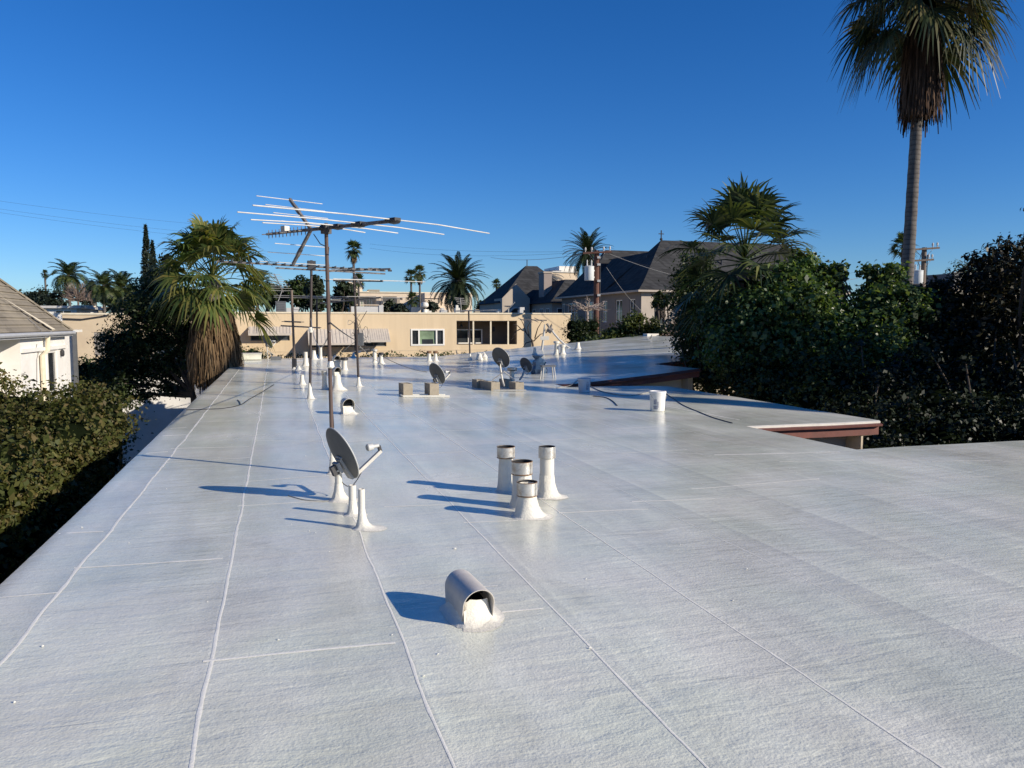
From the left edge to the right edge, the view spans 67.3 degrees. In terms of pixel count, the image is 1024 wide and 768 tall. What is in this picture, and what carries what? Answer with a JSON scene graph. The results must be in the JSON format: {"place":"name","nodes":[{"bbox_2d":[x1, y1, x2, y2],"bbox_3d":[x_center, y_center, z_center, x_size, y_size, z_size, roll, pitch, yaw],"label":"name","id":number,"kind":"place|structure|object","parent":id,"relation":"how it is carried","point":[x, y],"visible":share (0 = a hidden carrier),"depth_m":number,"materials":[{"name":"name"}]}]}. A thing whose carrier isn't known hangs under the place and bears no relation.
{"place":"outdoors","nodes":[
{"label":"outdoors","id":0,"kind":"place"},
{"bbox_2d":[0,278,75,400],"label":"white house","id":1,"kind":"structure","parent":0,"point":[33,334],"depth_m":21.90,"materials":[{"name":"paint"}]},
{"bbox_2d":[48,351,56,391],"bbox_3d":[-13.989,-0.375,23.348,0.050,1.222,0.922,-1,5,-17],"label":"window","id":2,"kind":"structure","parent":1,"relation":"in","point":[51,355],"depth_m":23.50,"materials":[{"name":"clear glass"}]},
{"bbox_2d":[65,330,81,396],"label":"garden shed","id":3,"kind":"structure","parent":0,"point":[71,351],"depth_m":26.33,"materials":[{"name":"white paint"}]},
{"bbox_2d":[109,370,207,475],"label":"white garage","id":4,"kind":"structure","parent":0,"point":[166,413],"depth_m":37.73,"materials":[{"name":"paint"}]},
{"bbox_2d":[263,350,486,358],"bbox_3d":[-3.983,-1.395,39.564,18.280,0.806,1.291,-1,5,-17],"label":"ivy strip","id":5,"kind":"object","parent":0,"point":[386,354],"visible":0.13,"depth_m":38.76,"materials":[{"name":"green plant"}]},
{"bbox_2d":[346,282,471,312],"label":"apartment block","id":6,"kind":"structure","parent":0,"point":[425,296],"depth_m":111.14,"materials":[{"name":"beige paint"}]},
{"bbox_2d":[0,0,1023,316],"label":"sky","id":7,"kind":"structure","parent":0,"point":[526,124],"materials":[{"name":"blue"}]},
{"bbox_2d":[531,355,546,373],"bbox_3d":[0.854,-0.597,24.052,0.509,0.620,0.517,3,6,37],"label":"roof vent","id":8,"kind":"object","parent":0,"point":[538,361],"visible":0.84,"depth_m":23.91,"materials":[{"name":"metal"}]},
{"bbox_2d":[544,266,576,280],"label":"white building","id":9,"kind":"structure","parent":0,"point":[559,273],"depth_m":93.33,"materials":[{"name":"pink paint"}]},
{"bbox_2d":[555,230,849,335],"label":"slate roof house","id":10,"kind":"structure","parent":0,"point":[639,285],"depth_m":59.36,"materials":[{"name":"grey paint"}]},
{"bbox_2d":[568,303,577,321],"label":"window","id":11,"kind":"structure","parent":10,"relation":"in","point":[574,314],"depth_m":68.02,"materials":[{"name":"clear glass"}]},
{"bbox_2d":[616,300,621,321],"bbox_3d":[8.247,-5.580,58.846,0.050,1.700,1.200,-1,5,-17],"label":"window","id":12,"kind":"structure","parent":10,"relation":"in","point":[618,302],"depth_m":58.91,"materials":[{"name":"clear glass"}]},
{"label":"ground","id":13,"kind":"structure","parent":0,"visible":0},
{"bbox_2d":[19,284,52,309],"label":"leafy tree","id":14,"kind":"object","parent":13,"relation":"on","point":[33,295],"visible":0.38,"depth_m":95.41,"materials":[{"name":"green plant"}]},
{"bbox_2d":[37,289,73,305],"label":"leafy tree","id":15,"kind":"object","parent":13,"relation":"on","point":[50,300],"visible":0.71,"depth_m":88.67,"materials":[{"name":"green plant"}]},
{"bbox_2d":[45,258,90,305],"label":"queen palm","id":16,"kind":"object","parent":13,"relation":"on","point":[69,269],"visible":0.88,"depth_m":69.00,"materials":[{"name":"green plant"}]},
{"bbox_2d":[41,306,102,320],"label":"house","id":17,"kind":"structure","parent":13,"relation":"on","point":[56,311],"depth_m":58.34,"materials":[{"name":"white paint"}]},
{"bbox_2d":[0,362,156,583],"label":"hedge","id":18,"kind":"object","parent":13,"relation":"on","point":[60,462],"visible":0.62,"depth_m":12.46,"materials":[{"name":"green plant"}]},
{"bbox_2d":[62,281,94,304],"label":"bare tree","id":19,"kind":"object","parent":13,"relation":"on","point":[77,295],"visible":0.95,"depth_m":67.39,"materials":[{"name":"plant"}]},
{"bbox_2d":[78,281,96,305],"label":"leafy tree","id":20,"kind":"object","parent":13,"relation":"on","point":[87,302],"visible":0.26,"depth_m":83.01,"materials":[{"name":"green plant"}]},
{"bbox_2d":[80,269,126,312],"bbox_3d":[-30.547,-2.507,57.909,3.224,12.124,3.061,-1,5,-17],"label":"queen palm","id":21,"kind":"object","parent":13,"relation":"on","point":[99,291],"visible":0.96,"depth_m":57.13,"materials":[{"name":"green plant"}]},
{"bbox_2d":[78,353,131,470],"bbox_3d":[-18.851,2.002,34.349,3.814,6.824,3.204,-1,5,-17],"label":"hedge","id":22,"kind":"object","parent":13,"relation":"on","point":[84,365],"visible":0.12,"depth_m":34.04,"materials":[{"name":"green plant"}]},
{"bbox_2d":[106,268,139,312],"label":"queen palm","id":23,"kind":"object","parent":13,"relation":"on","point":[123,277],"visible":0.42,"depth_m":59.12,"materials":[{"name":"green plant"}]},
{"bbox_2d":[61,313,191,369],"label":"apartment block","id":24,"kind":"structure","parent":13,"relation":"on","point":[85,323],"depth_m":40.64,"materials":[{"name":"beige paint"}]},
{"bbox_2d":[81,272,196,411],"bbox_3d":[-14.161,0.639,30.433,4.978,10.184,3.554,-1,5,-17],"label":"spreading tree","id":25,"kind":"object","parent":13,"relation":"on","point":[123,351],"visible":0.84,"depth_m":29.55,"materials":[{"name":"green plant"}]},
{"bbox_2d":[139,224,152,304],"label":"cypress","id":26,"kind":"object","parent":13,"relation":"on","point":[146,255],"visible":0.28,"depth_m":59.22,"materials":[{"name":"green plant"}]},
{"bbox_2d":[149,239,156,307],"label":"cypress","id":27,"kind":"object","parent":13,"relation":"on","point":[152,250],"visible":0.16,"depth_m":61.27,"materials":[{"name":"green plant"}]},
{"bbox_2d":[146,252,179,286],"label":"leafy tree","id":28,"kind":"object","parent":13,"relation":"on","point":[151,263],"visible":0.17,"depth_m":49.27,"materials":[{"name":"green plant"}]},
{"bbox_2d":[143,213,279,393],"bbox_3d":[-11.103,-0.233,28.555,4.878,12.188,4.976,-1,5,-17],"label":"fan palm","id":29,"kind":"object","parent":13,"relation":"on","point":[214,352],"visible":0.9,"depth_m":27.78,"materials":[{"name":"green plant"}]},
{"bbox_2d":[233,285,268,311],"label":"leafy tree","id":30,"kind":"object","parent":13,"relation":"on","point":[264,295],"visible":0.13,"depth_m":59.48,"materials":[{"name":"green plant"}]},
{"bbox_2d":[240,346,266,358],"bbox_3d":[-15.305,1.174,44.206,2.938,6.929,1.587,0,5,3],"label":"hedge","id":31,"kind":"object","parent":13,"relation":"on","point":[251,350],"visible":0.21,"depth_m":43.85,"materials":[{"name":"green plant"}]},
{"bbox_2d":[237,270,277,309],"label":"queen palm","id":32,"kind":"object","parent":13,"relation":"on","point":[271,287],"visible":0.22,"depth_m":61.52,"materials":[{"name":"green plant"}]},
{"bbox_2d":[261,282,290,311],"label":"leafy tree","id":33,"kind":"object","parent":13,"relation":"on","point":[272,302],"visible":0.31,"depth_m":67.28,"materials":[{"name":"green plant"}]},
{"bbox_2d":[275,274,309,311],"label":"leafy tree","id":34,"kind":"object","parent":13,"relation":"on","point":[296,284],"visible":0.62,"depth_m":70.79,"materials":[{"name":"green plant"}]},
{"bbox_2d":[302,274,325,311],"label":"leafy tree","id":35,"kind":"object","parent":13,"relation":"on","point":[318,286],"visible":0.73,"depth_m":65.38,"materials":[{"name":"green plant"}]},
{"bbox_2d":[330,281,358,311],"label":"leafy tree","id":36,"kind":"object","parent":13,"relation":"on","point":[342,288],"visible":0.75,"depth_m":69.29,"materials":[{"name":"green plant"}]},
{"bbox_2d":[344,240,362,298],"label":"fan palm","id":37,"kind":"object","parent":13,"relation":"on","point":[353,253],"visible":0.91,"depth_m":90.83,"materials":[{"name":"green plant"}]},
{"bbox_2d":[351,273,364,305],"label":"fan palm","id":38,"kind":"object","parent":13,"relation":"on","point":[359,275],"visible":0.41,"depth_m":97.25,"materials":[{"name":"green plant"}]},
{"bbox_2d":[383,298,395,311],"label":"leafy tree","id":39,"kind":"object","parent":13,"relation":"on","point":[388,304],"visible":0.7,"depth_m":95.15,"materials":[{"name":"green plant"}]},
{"bbox_2d":[389,303,409,311],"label":"leafy tree","id":40,"kind":"object","parent":13,"relation":"on","point":[398,307],"visible":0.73,"depth_m":91.12,"materials":[{"name":"green plant"}]},
{"bbox_2d":[234,312,570,358],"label":"apartment block","id":41,"kind":"structure","parent":13,"relation":"on","point":[407,333],"depth_m":50.09,"materials":[{"name":"beige paint"}]},
{"bbox_2d":[251,335,289,340],"bbox_3d":[-15.008,-2.959,47.721,2.309,0.528,0.050,-1,5,-17],"label":"window","id":42,"kind":"structure","parent":41,"relation":"in","point":[281,337],"depth_m":47.82,"materials":[{"name":"glass"}]},
{"bbox_2d":[275,301,285,311],"bbox_3d":[-15.041,-4.817,50.030,0.698,1.107,0.990,-1,5,-17],"label":"air conditioner","id":43,"kind":"object","parent":41,"relation":"on","point":[280,306],"visible":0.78,"depth_m":49.56,"materials":[{"name":"grey paint"}]},
{"bbox_2d":[351,305,382,311],"bbox_3d":[-9.841,-4.903,52.270,2.160,0.927,0.250,-1,5,-17],"label":"roof screen","id":44,"kind":"object","parent":41,"relation":"on","point":[368,309],"visible":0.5,"depth_m":52.20,"materials":[{"name":"grey metal"}]},
{"bbox_2d":[411,329,444,345],"bbox_3d":[-5.540,-3.073,50.525,2.243,1.096,0.110,-1,5,-17],"label":"window","id":45,"kind":"structure","parent":41,"relation":"in","point":[438,335],"depth_m":50.54,"materials":[{"name":"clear glass"}]},
{"bbox_2d":[457,329,481,343],"bbox_3d":[-3.124,-3.294,53.174,2.200,1.006,0.080,-1,5,-17],"label":"window","id":46,"kind":"structure","parent":41,"relation":"in","point":[462,334],"depth_m":53.20,"materials":[{"name":"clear glass"}]},
{"bbox_2d":[405,269,418,310],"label":"fan palm","id":47,"kind":"object","parent":13,"relation":"on","point":[411,272],"visible":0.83,"depth_m":98.97,"materials":[{"name":"green plant"}]},
{"bbox_2d":[405,291,419,308],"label":"fan palm","id":48,"kind":"object","parent":13,"relation":"on","point":[412,300],"visible":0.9,"depth_m":97.22,"materials":[{"name":"green plant"}]},
{"bbox_2d":[414,264,426,306],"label":"fan palm","id":49,"kind":"object","parent":13,"relation":"on","point":[419,267],"visible":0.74,"depth_m":103.02,"materials":[{"name":"green plant"}]},
{"bbox_2d":[421,300,439,311],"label":"leafy tree","id":50,"kind":"object","parent":13,"relation":"on","point":[433,307],"visible":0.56,"depth_m":94.11,"materials":[{"name":"green plant"}]},
{"bbox_2d":[427,251,488,312],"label":"date palm","id":51,"kind":"object","parent":13,"relation":"on","point":[457,288],"visible":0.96,"depth_m":70.59,"materials":[{"name":"green plant"}]},
{"bbox_2d":[0,335,1023,767],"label":"flat roof building","id":52,"kind":"structure","parent":13,"relation":"on","point":[748,585],"depth_m":4.63,"materials":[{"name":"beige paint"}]},
{"bbox_2d":[241,353,261,359],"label":"roof curb","id":53,"kind":"structure","parent":52,"relation":"on","point":[252,356],"depth_m":33.77,"materials":[{"name":"paint"}]},
{"bbox_2d":[262,335,275,358],"bbox_3d":[-10.954,-1.677,34.772,0.717,1.119,1.808,-1,5,-17],"label":"satellite dish","id":54,"kind":"object","parent":52,"relation":"on","point":[266,344],"visible":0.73,"depth_m":34.28,"materials":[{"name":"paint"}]},
{"bbox_2d":[217,258,391,398],"bbox_3d":[-4.245,-1.126,16.075,3.536,2.913,1.158,-1,5,-17],"label":"tv antenna","id":55,"kind":"object","parent":52,"relation":"on","point":[311,268],"visible":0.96,"depth_m":16.14,"materials":[{"name":"metal"}]},
{"bbox_2d":[274,290,344,368],"bbox_3d":[-7.086,-1.909,27.207,2.634,2.810,1.011,0,4,0],"label":"tv antenna","id":56,"kind":"object","parent":52,"relation":"on","point":[294,361],"visible":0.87,"depth_m":27.15,"materials":[{"name":"grey metal"}]},
{"bbox_2d":[320,370,328,389],"bbox_3d":[-4.502,-0.096,18.633,0.301,0.459,0.225,0,5,6],"label":"flue pipe","id":57,"kind":"object","parent":52,"relation":"on","point":[324,379],"visible":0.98,"depth_m":18.59,"materials":[{"name":"metal"}]},
{"bbox_2d":[301,296,352,357],"bbox_3d":[-8.614,-2.662,35.928,2.740,2.866,1.210,0,4,0],"label":"tv antenna","id":58,"kind":"object","parent":52,"relation":"on","point":[317,319],"visible":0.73,"depth_m":35.88,"materials":[{"name":"metal"}]},
{"bbox_2d":[332,367,346,390],"bbox_3d":[-4.145,-0.127,18.438,0.406,0.560,0.379,-1,5,-17],"label":"vent hood","id":59,"kind":"object","parent":52,"relation":"on","point":[337,383],"visible":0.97,"depth_m":18.36,"materials":[{"name":"metal"}]},
{"bbox_2d":[338,397,358,414],"bbox_3d":[-2.899,0.390,13.639,0.347,0.280,0.415,-1,5,-17],"label":"vent hood","id":60,"kind":"object","parent":52,"relation":"on","point":[347,405],"visible":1,"depth_m":13.59,"materials":[{"name":"metal"}]},
{"bbox_2d":[326,428,381,502],"bbox_3d":[-1.418,0.716,6.994,0.516,0.670,0.433,-1,5,-17],"label":"satellite dish","id":61,"kind":"object","parent":52,"relation":"on","point":[346,463],"visible":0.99,"depth_m":6.91,"materials":[{"name":"grey paint"}]},
{"bbox_2d":[343,484,367,516],"bbox_3d":[-1.309,0.967,6.419,0.200,0.252,0.170,-1,5,-17],"label":"vent pipe","id":62,"kind":"object","parent":52,"relation":"on","point":[352,510],"visible":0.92,"depth_m":6.39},
{"bbox_2d":[237,195,489,473],"bbox_3d":[-1.481,-0.528,8.007,2.475,2.990,2.838,-1,5,-17],"label":"tv antenna","id":63,"kind":"object","parent":52,"relation":"on","point":[325,229],"visible":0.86,"depth_m":8.11,"materials":[{"name":"metal"}]},
{"bbox_2d":[352,488,386,531],"bbox_3d":[-1.113,0.971,5.989,0.271,0.312,0.192,1,5,8],"label":"vent pipe","id":64,"kind":"object","parent":52,"relation":"on","point":[363,524],"visible":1,"depth_m":5.96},
{"bbox_2d":[320,264,421,386],"bbox_3d":[-3.503,-1.492,19.614,2.632,3.105,1.518,-1,5,-17],"label":"tv antenna","id":65,"kind":"object","parent":52,"relation":"on","point":[359,338],"visible":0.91,"depth_m":19.50,"materials":[{"name":"metal"}]},
{"bbox_2d":[399,382,412,394],"bbox_3d":[-2.365,0.115,17.093,0.210,0.270,0.390,-2,5,-24],"label":"concrete block","id":66,"kind":"object","parent":52,"relation":"on","point":[406,388],"depth_m":16.93,"materials":[{"name":"concrete"}]},
{"bbox_2d":[399,394,449,396],"bbox_3d":[-1.931,0.249,16.846,1.146,0.032,0.393,0,4,0],"label":"mount rail","id":67,"kind":"object","parent":52,"relation":"on","point":[426,395],"visible":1,"depth_m":16.65,"materials":[{"name":"metal"}]},
{"bbox_2d":[424,382,438,394],"bbox_3d":[-1.786,0.115,17.093,0.210,0.270,0.390,-2,5,-24],"label":"concrete block","id":68,"kind":"object","parent":52,"relation":"on","point":[431,388],"depth_m":16.94,"materials":[{"name":"concrete"}]},
{"bbox_2d":[429,363,449,387],"bbox_3d":[-1.647,-0.203,17.900,0.518,0.587,0.455,-1,5,-17],"label":"satellite dish","id":69,"kind":"object","parent":52,"relation":"on","point":[437,373],"visible":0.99,"depth_m":17.82,"materials":[{"name":"paint"}]},
{"bbox_2d":[439,569,504,631],"bbox_3d":[-0.212,1.168,4.201,0.323,0.200,0.485,-1,5,-17],"label":"vent hood","id":70,"kind":"object","parent":52,"relation":"on","point":[468,606],"visible":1,"depth_m":4.11,"materials":[{"name":"metal"}]},
{"bbox_2d":[455,309,497,359],"bbox_3d":[-1.517,-2.095,32.779,1.825,2.160,1.206,0,4,0],"label":"tv antenna","id":71,"kind":"object","parent":52,"relation":"on","point":[470,358],"visible":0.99,"depth_m":32.71,"materials":[{"name":"grey metal"}]},
{"bbox_2d":[485,381,499,390],"bbox_3d":[-0.472,0.042,18.533,0.220,0.200,0.400,-2,5,-24],"label":"concrete block","id":72,"kind":"object","parent":52,"relation":"on","point":[491,385],"depth_m":18.38,"materials":[{"name":"concrete"}]},
{"bbox_2d":[492,347,514,385],"bbox_3d":[-0.253,-0.432,19.161,0.557,0.973,0.483,-1,5,-17],"label":"satellite dish","id":73,"kind":"object","parent":52,"relation":"on","point":[501,357],"visible":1,"depth_m":19.04,"materials":[{"name":"paint"}]},
{"bbox_2d":[495,445,514,492],"bbox_3d":[-0.048,0.806,7.339,0.235,0.428,0.226,-1,5,-17],"label":"flue pipe","id":74,"kind":"object","parent":52,"relation":"on","point":[505,455],"visible":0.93,"depth_m":7.27,"materials":[{"name":"metal"}]},
{"bbox_2d":[509,381,523,388],"bbox_3d":[0.106,0.050,18.534,0.220,0.200,0.400,-2,5,-24],"label":"concrete block","id":75,"kind":"object","parent":52,"relation":"on","point":[516,385],"depth_m":18.38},
{"bbox_2d":[507,459,540,509],"bbox_3d":[0.100,0.869,6.683,0.290,0.404,0.273,-1,5,-17],"label":"flue pipe","id":76,"kind":"object","parent":52,"relation":"on","point":[521,469],"visible":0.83,"depth_m":6.61,"materials":[{"name":"metal"}]},
{"bbox_2d":[519,357,532,379],"bbox_3d":[0.356,-0.393,19.501,0.323,0.568,0.578,0,5,5],"label":"satellite dish","id":77,"kind":"object","parent":52,"relation":"on","point":[526,364],"visible":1,"depth_m":19.47,"materials":[{"name":"paint"}]},
{"bbox_2d":[511,479,552,520],"bbox_3d":[0.163,0.952,6.365,0.351,0.291,0.299,-1,5,-17],"label":"flue pipe","id":78,"kind":"object","parent":52,"relation":"on","point":[527,507],"visible":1,"depth_m":6.29,"materials":[{"name":"metal"}]},
{"bbox_2d":[519,318,570,349],"bbox_3d":[1.641,-2.189,35.678,2.716,1.784,1.607,0,4,0],"label":"tv antenna","id":79,"kind":"object","parent":52,"relation":"on","point":[548,330],"visible":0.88,"depth_m":35.62,"materials":[{"name":"grey metal"}]},
{"bbox_2d":[537,445,568,499],"bbox_3d":[0.357,0.804,7.063,0.316,0.468,0.277,-1,5,-17],"label":"flue pipe","id":80,"kind":"object","parent":52,"relation":"on","point":[547,489],"visible":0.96,"depth_m":7.00,"materials":[{"name":"metal"}]},
{"bbox_2d":[578,378,590,392],"bbox_3d":[1.688,0.027,17.966,0.315,0.327,0.312,-1,5,-17],"label":"bucket","id":81,"kind":"object","parent":52,"relation":"on","point":[584,385],"visible":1,"depth_m":17.85,"materials":[{"name":"plastic"}]},
{"bbox_2d":[649,390,665,411],"bbox_3d":[2.679,0.311,14.149,0.315,0.367,0.312,-1,5,-17],"label":"bucket","id":82,"kind":"object","parent":52,"relation":"on","point":[657,400],"visible":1,"depth_m":14.04,"materials":[{"name":"white plastic"}]},
{"bbox_2d":[476,266,574,312],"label":"slate roof house","id":83,"kind":"structure","parent":13,"relation":"on","point":[520,288],"depth_m":79.85,"materials":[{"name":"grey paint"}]},
{"bbox_2d":[538,271,552,303],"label":"chimney tower","id":84,"kind":"structure","parent":83,"relation":"attached to","point":[545,282],"depth_m":78.00,"materials":[{"name":"paint"}]},
{"bbox_2d":[512,320,551,346],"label":"bare tree","id":85,"kind":"object","parent":13,"relation":"on","point":[532,341],"visible":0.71,"depth_m":49.07,"materials":[{"name":"brown plant"}]},
{"bbox_2d":[560,315,603,342],"bbox_3d":[4.008,0.284,44.604,2.964,8.640,1.994,0,5,3],"label":"hedge","id":86,"kind":"object","parent":13,"relation":"on","point":[578,328],"visible":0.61,"depth_m":44.12,"materials":[{"name":"green plant"}]},
{"bbox_2d":[561,227,611,277],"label":"date palm","id":87,"kind":"object","parent":13,"relation":"on","point":[586,240],"visible":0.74,"depth_m":88.34,"materials":[{"name":"green plant"}]},
{"bbox_2d":[567,295,607,320],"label":"bare tree","id":88,"kind":"object","parent":13,"relation":"on","point":[587,308],"visible":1,"depth_m":47.17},
{"bbox_2d":[578,334,609,341],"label":"bush","id":89,"kind":"object","parent":13,"relation":"on","point":[589,337],"visible":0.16,"depth_m":40.65,"materials":[{"name":"green plant"}]},
{"bbox_2d":[583,246,611,333],"bbox_3d":[5.512,-2.405,50.382,1.800,13.096,0.784,-1,5,-17],"label":"utility pole","id":90,"kind":"object","parent":13,"relation":"on","point":[591,272],"visible":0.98,"depth_m":49.99,"materials":[{"name":"brown wood"}]},
{"bbox_2d":[598,320,627,338],"bbox_3d":[5.600,0.647,42.227,2.247,8.298,2.156,-1,5,-17],"label":"bush","id":91,"kind":"object","parent":13,"relation":"on","point":[612,332],"visible":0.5,"depth_m":41.42,"materials":[{"name":"green plant"}]},
{"bbox_2d":[620,307,660,335],"bbox_3d":[7.071,0.347,41.719,2.568,8.978,1.859,-1,5,-17],"label":"bush","id":92,"kind":"object","parent":13,"relation":"on","point":[634,324],"visible":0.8,"depth_m":41.11,"materials":[{"name":"green plant"}]},
{"bbox_2d":[650,290,671,324],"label":"leafy tree","id":93,"kind":"object","parent":13,"relation":"on","point":[657,302],"visible":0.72,"depth_m":43.69,"materials":[{"name":"green plant"}]},
{"bbox_2d":[651,320,671,335],"bbox_3d":[8.150,0.778,40.733,1.663,8.275,1.646,-1,5,-17],"label":"bush","id":94,"kind":"object","parent":13,"relation":"on","point":[659,331],"visible":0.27,"depth_m":40.26,"materials":[{"name":"green plant"}]},
{"bbox_2d":[657,243,730,355],"bbox_3d":[6.487,0.569,26.497,3.201,10.938,3.628,-1,5,-17],"label":"ficus tree","id":95,"kind":"object","parent":13,"relation":"on","point":[695,287],"visible":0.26,"depth_m":26.54,"materials":[{"name":"green plant"}]},
{"bbox_2d":[656,173,823,351],"bbox_3d":[7.150,-0.061,23.691,5.255,12.607,5.348,-1,5,-17],"label":"fan palm","id":96,"kind":"object","parent":13,"relation":"on","point":[741,203],"visible":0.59,"depth_m":22.77,"materials":[{"name":"green plant"}]},
{"bbox_2d":[670,335,879,411],"bbox_3d":[6.792,2.473,21.798,3.636,7.894,8.200,-1,5,-17],"label":"dark shrub","id":97,"kind":"object","parent":13,"relation":"on","point":[795,382],"visible":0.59,"depth_m":19.33,"materials":[{"name":"green plant"}]},
{"bbox_2d":[686,247,866,383],"bbox_3d":[7.399,1.250,21.677,4.776,10.329,3.974,0,5,5],"label":"broad leaved tree","id":98,"kind":"object","parent":13,"relation":"on","point":[782,313],"visible":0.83,"depth_m":20.78,"materials":[{"name":"green plant"}]},
{"bbox_2d":[803,259,946,374],"bbox_3d":[9.612,1.534,20.692,3.397,9.920,3.611,4,6,43],"label":"broad leaved tree","id":99,"kind":"object","parent":13,"relation":"on","point":[885,296],"visible":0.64,"depth_m":20.00,"materials":[{"name":"green plant"}]},
{"bbox_2d":[803,336,948,448],"bbox_3d":[8.211,2.821,17.677,3.262,7.817,5.298,1,5,18],"label":"dark shrub","id":100,"kind":"object","parent":13,"relation":"on","point":[877,405],"visible":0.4,"depth_m":17.39,"materials":[{"name":"green plant"}]},
{"bbox_2d":[887,231,916,264],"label":"fan palm","id":101,"kind":"object","parent":13,"relation":"on","point":[893,250],"visible":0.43,"depth_m":65.31,"materials":[{"name":"green plant"}]},
{"bbox_2d":[826,0,1020,284],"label":"fan palm","id":102,"kind":"object","parent":13,"relation":"on","point":[922,57],"visible":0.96,"depth_m":25.98,"materials":[{"name":"green plant"}]},
{"bbox_2d":[914,242,939,286],"bbox_3d":[27.435,-2.704,51.742,1.982,13.478,0.796,-1,5,-17],"label":"utility pole","id":103,"kind":"object","parent":13,"relation":"on","point":[920,275],"visible":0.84,"depth_m":51.21,"materials":[{"name":"grey metal"}]},
{"bbox_2d":[857,272,1015,296],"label":"grey building","id":104,"kind":"structure","parent":13,"relation":"on","point":[940,276],"depth_m":58.89,"materials":[{"name":"paint"}]},
{"bbox_2d":[878,275,1016,396],"bbox_3d":[10.831,1.810,20.137,4.089,9.438,3.388,-1,5,-17],"label":"dark glossy tree","id":105,"kind":"object","parent":13,"relation":"on","point":[938,336],"visible":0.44,"depth_m":19.35,"materials":[{"name":"green plant"}]},
{"bbox_2d":[882,322,1023,446],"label":"dark shrub","id":106,"kind":"object","parent":13,"relation":"on","point":[987,405],"visible":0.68,"depth_m":16.89,"materials":[{"name":"green plant"}]},
{"bbox_2d":[934,208,1023,371],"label":"bronze leaved tree","id":107,"kind":"object","parent":13,"relation":"on","point":[997,286],"visible":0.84,"depth_m":19.40,"materials":[{"name":"brown plant"}]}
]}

